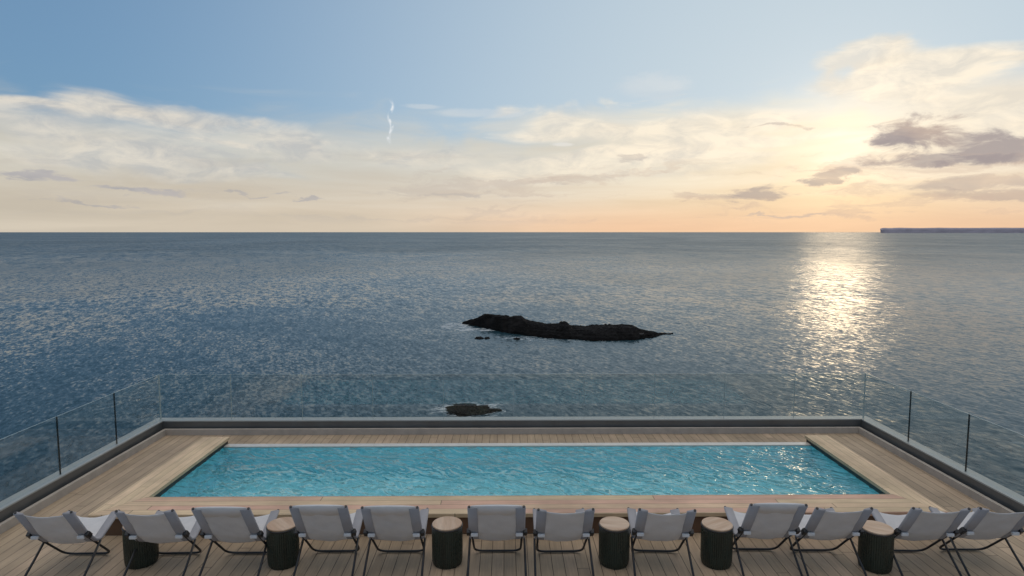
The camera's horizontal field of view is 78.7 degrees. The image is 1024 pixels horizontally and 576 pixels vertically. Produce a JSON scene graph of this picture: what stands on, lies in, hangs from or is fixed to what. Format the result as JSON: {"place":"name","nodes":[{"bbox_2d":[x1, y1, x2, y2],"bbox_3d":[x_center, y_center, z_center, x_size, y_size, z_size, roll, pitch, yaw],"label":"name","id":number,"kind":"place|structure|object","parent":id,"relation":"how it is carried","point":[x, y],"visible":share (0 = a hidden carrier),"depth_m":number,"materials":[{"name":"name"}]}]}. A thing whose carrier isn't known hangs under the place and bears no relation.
{"place":"outdoors","nodes":[
{"label":"outdoors","id":0,"kind":"place"},
{"bbox_2d":[0,232,1023,501],"bbox_3d":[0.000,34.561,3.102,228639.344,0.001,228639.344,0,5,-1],"label":"sea","id":1,"kind":"structure","parent":0,"point":[290,324],"depth_m":220.71,"materials":[{"name":"liquid"}]},
{"bbox_2d":[445,403,501,416],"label":"sea rock","id":2,"kind":"object","parent":1,"relation":"in","point":[463,409],"visible":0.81,"depth_m":120.37,"materials":[{"name":"black stone"}]},
{"bbox_2d":[462,314,672,340],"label":"rock island","id":3,"kind":"object","parent":1,"relation":"in","point":[519,325],"visible":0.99,"depth_m":209.84,"materials":[{"name":"black stone"}]},
{"bbox_2d":[0,433,1023,575],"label":"deck","id":4,"kind":"structure","parent":0,"point":[19,549],"depth_m":7.25,"materials":[{"name":"brown wood"}]},
{"bbox_2d":[13,510,119,575],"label":"sling chair","id":5,"kind":"object","parent":4,"relation":"on","point":[69,527],"visible":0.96,"depth_m":6.68,"materials":[{"name":"grey fabric"}]},
{"bbox_2d":[122,526,158,569],"bbox_3d":[-4.160,2.854,6.996,0.348,0.460,0.348,-1,5,-10],"label":"drum table","id":6,"kind":"object","parent":4,"relation":"on","point":[146,554],"visible":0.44,"depth_m":6.86,"materials":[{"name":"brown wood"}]},
{"bbox_2d":[114,509,201,575],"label":"sling chair","id":7,"kind":"object","parent":4,"relation":"on","point":[167,526],"visible":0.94,"depth_m":6.66,"materials":[{"name":"grey fabric"}]},
{"bbox_2d":[191,506,278,575],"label":"sling chair","id":8,"kind":"object","parent":4,"relation":"on","point":[234,524],"visible":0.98,"depth_m":6.63,"materials":[{"name":"grey fabric"}]},
{"bbox_2d":[266,517,299,569],"bbox_3d":[-2.560,2.856,6.981,0.348,0.460,0.348,-4,7,-40],"label":"drum table","id":9,"kind":"object","parent":4,"relation":"on","point":[283,546],"visible":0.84,"depth_m":6.84,"materials":[{"name":"brown wood"}]},
{"bbox_2d":[289,505,362,575],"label":"sling chair","id":10,"kind":"object","parent":4,"relation":"on","point":[328,522],"visible":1,"depth_m":6.67,"materials":[{"name":"grey fabric"}]},
{"bbox_2d":[361,505,428,575],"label":"sling chair","id":11,"kind":"object","parent":4,"relation":"on","point":[395,522],"visible":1,"depth_m":6.66,"materials":[{"name":"grey fabric"}]},
{"bbox_2d":[431,516,462,569],"bbox_3d":[-0.725,2.854,6.997,0.348,0.460,0.348,0,5,-5],"label":"drum table","id":12,"kind":"object","parent":4,"relation":"on","point":[447,542],"visible":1,"depth_m":6.86,"materials":[{"name":"brown wood"}]},
{"bbox_2d":[466,505,526,575],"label":"sling chair","id":13,"kind":"object","parent":4,"relation":"on","point":[496,522],"visible":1,"depth_m":6.66,"materials":[{"name":"grey fabric"}]},
{"bbox_2d":[87,435,947,534],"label":"swimming pool","id":14,"kind":"structure","parent":4,"relation":"on","point":[893,497],"depth_m":8.04,"materials":[{"name":"brown wood"}]},
{"bbox_2d":[158,445,879,496],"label":"pool water","id":15,"kind":"structure","parent":14,"relation":"in","point":[499,471],"depth_m":9.22,"materials":[{"name":"blue liquid"}]},
{"bbox_2d":[533,508,594,575],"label":"sling chair","id":16,"kind":"object","parent":4,"relation":"on","point":[558,527],"visible":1,"depth_m":6.68,"materials":[{"name":"grey fabric"}]},
{"bbox_2d":[599,516,629,569],"bbox_3d":[1.145,2.854,6.994,0.348,0.460,0.348,1,5,9],"label":"drum table","id":17,"kind":"object","parent":4,"relation":"on","point":[614,541],"visible":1,"depth_m":6.86,"materials":[{"name":"brown wood"}]},
{"bbox_2d":[627,507,696,575],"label":"sling chair","id":18,"kind":"object","parent":4,"relation":"on","point":[674,524],"visible":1,"depth_m":6.71,"materials":[{"name":"fabric"}]},
{"bbox_2d":[700,517,733,569],"bbox_3d":[2.290,2.855,6.984,0.348,0.460,0.348,-3,6,-30],"label":"drum table","id":19,"kind":"object","parent":4,"relation":"on","point":[716,548],"visible":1,"depth_m":6.85,"materials":[{"name":"brown wood"}]},
{"bbox_2d":[724,503,807,575],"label":"sling chair","id":20,"kind":"object","parent":4,"relation":"on","point":[767,520],"visible":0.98,"depth_m":6.72,"materials":[{"name":"grey fabric"}]},
{"bbox_2d":[790,507,872,575],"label":"sling chair","id":21,"kind":"object","parent":4,"relation":"on","point":[830,523],"visible":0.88,"depth_m":6.71,"materials":[{"name":"fabric"}]},
{"bbox_2d":[857,520,894,573],"bbox_3d":[4.021,2.863,6.900,0.348,0.460,0.348,3,6,29],"label":"drum table","id":22,"kind":"object","parent":4,"relation":"on","point":[876,539],"visible":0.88,"depth_m":6.77,"materials":[{"name":"brown wood"}]},
{"bbox_2d":[869,507,970,575],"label":"sling chair","id":23,"kind":"object","parent":4,"relation":"on","point":[916,524],"visible":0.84,"depth_m":6.71,"materials":[{"name":"fabric"}]},
{"bbox_2d":[929,506,1023,575],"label":"sling chair","id":24,"kind":"object","parent":4,"relation":"on","point":[979,523],"visible":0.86,"depth_m":6.75,"materials":[{"name":"fabric"}]},
{"bbox_2d":[0,0,1023,231],"label":"sky","id":25,"kind":"structure","parent":0,"point":[116,115],"materials":[{"name":"blue"}]},
{"bbox_2d":[880,228,1023,232],"bbox_3d":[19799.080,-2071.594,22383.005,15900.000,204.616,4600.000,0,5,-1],"label":"headland","id":26,"kind":"structure","parent":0,"point":[951,230],"depth_m":20929.98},
{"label":"terrace slab","id":27,"kind":"structure","parent":0,"visible":0},
{"bbox_2d":[0,418,165,535],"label":"parapet wall","id":28,"kind":"structure","parent":27,"relation":"on","point":[36,497],"depth_m":9.16,"materials":[{"name":"grey concrete"}]},
{"bbox_2d":[0,416,60,474],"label":"glass panel","id":29,"kind":"object","parent":28,"relation":"on","point":[57,443],"visible":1,"depth_m":8.89,"materials":[{"name":"clear glass"}]},
{"bbox_2d":[57,393,116,465],"bbox_3d":[-6.474,2.189,9.546,0.019,0.851,1.301,0,5,-1],"label":"glass panel","id":30,"kind":"object","parent":28,"relation":"on","point":[114,417],"visible":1,"depth_m":10.17,"materials":[{"name":"clear glass"}]},
{"bbox_2d":[115,375,160,443],"bbox_3d":[-6.486,2.072,10.845,0.019,0.851,1.309,0,5,-1],"label":"glass panel","id":31,"kind":"object","parent":28,"relation":"attached to","point":[159,398],"visible":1,"depth_m":11.47,"materials":[{"name":"clear glass"}]},
{"bbox_2d":[159,416,864,434],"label":"parapet wall","id":32,"kind":"structure","parent":27,"relation":"on","point":[509,425],"depth_m":11.52,"materials":[{"name":"grey concrete"}]},
{"bbox_2d":[159,374,231,419],"bbox_3d":[-5.839,2.012,11.514,1.303,0.851,0.019,0,5,-1],"label":"glass panel","id":33,"kind":"object","parent":32,"relation":"attached to","point":[182,374],"visible":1,"depth_m":11.47,"materials":[{"name":"clear glass"}]},
{"bbox_2d":[230,374,301,411],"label":"glass panel","id":34,"kind":"object","parent":32,"relation":"on","point":[230,387],"visible":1,"depth_m":11.51,"materials":[{"name":"clear glass"}]},
{"bbox_2d":[301,374,372,418],"bbox_3d":[-3.229,2.010,11.537,1.303,0.851,0.019,0,5,-1],"label":"glass panel","id":35,"kind":"object","parent":32,"relation":"on","point":[302,405],"visible":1,"depth_m":11.53,"materials":[{"name":"clear glass"}]},
{"bbox_2d":[584,373,654,389],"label":"glass panel","id":36,"kind":"object","parent":32,"relation":"on","point":[631,373],"visible":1,"depth_m":11.55,"materials":[{"name":"clear glass"}]},
{"bbox_2d":[654,373,724,417],"bbox_3d":[3.296,2.005,11.596,1.303,0.851,0.019,0,5,-1],"label":"glass panel","id":37,"kind":"object","parent":32,"relation":"on","point":[685,373],"visible":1,"depth_m":11.55,"materials":[{"name":"clear glass"}]},
{"bbox_2d":[724,381,794,417],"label":"glass panel","id":38,"kind":"object","parent":32,"relation":"on","point":[793,405],"visible":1,"depth_m":11.60,"materials":[{"name":"clear glass"}]},
{"bbox_2d":[858,416,1023,527],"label":"parapet wall","id":39,"kind":"structure","parent":27,"relation":"on","point":[987,492],"depth_m":9.36,"materials":[{"name":"grey concrete"}]},
{"bbox_2d":[863,373,909,440],"bbox_3d":[6.564,2.062,10.961,0.019,0.851,1.309,0,5,-1],"label":"glass panel","id":40,"kind":"object","parent":39,"relation":"attached to","point":[864,396],"visible":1,"depth_m":11.59,"materials":[{"name":"clear glass"}]},
{"bbox_2d":[908,391,968,462],"bbox_3d":[6.576,2.179,9.663,0.019,0.851,1.301,0,5,-1],"label":"glass panel","id":41,"kind":"object","parent":39,"relation":"on","point":[910,414],"visible":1,"depth_m":10.29,"materials":[{"name":"clear glass"}]},
{"bbox_2d":[965,414,1021,471],"bbox_3d":[6.587,2.295,8.368,0.019,0.851,1.301,0,5,-1],"label":"glass panel","id":42,"kind":"object","parent":39,"relation":"on","point":[968,440],"visible":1,"depth_m":9.00,"materials":[{"name":"clear glass"}]}
]}

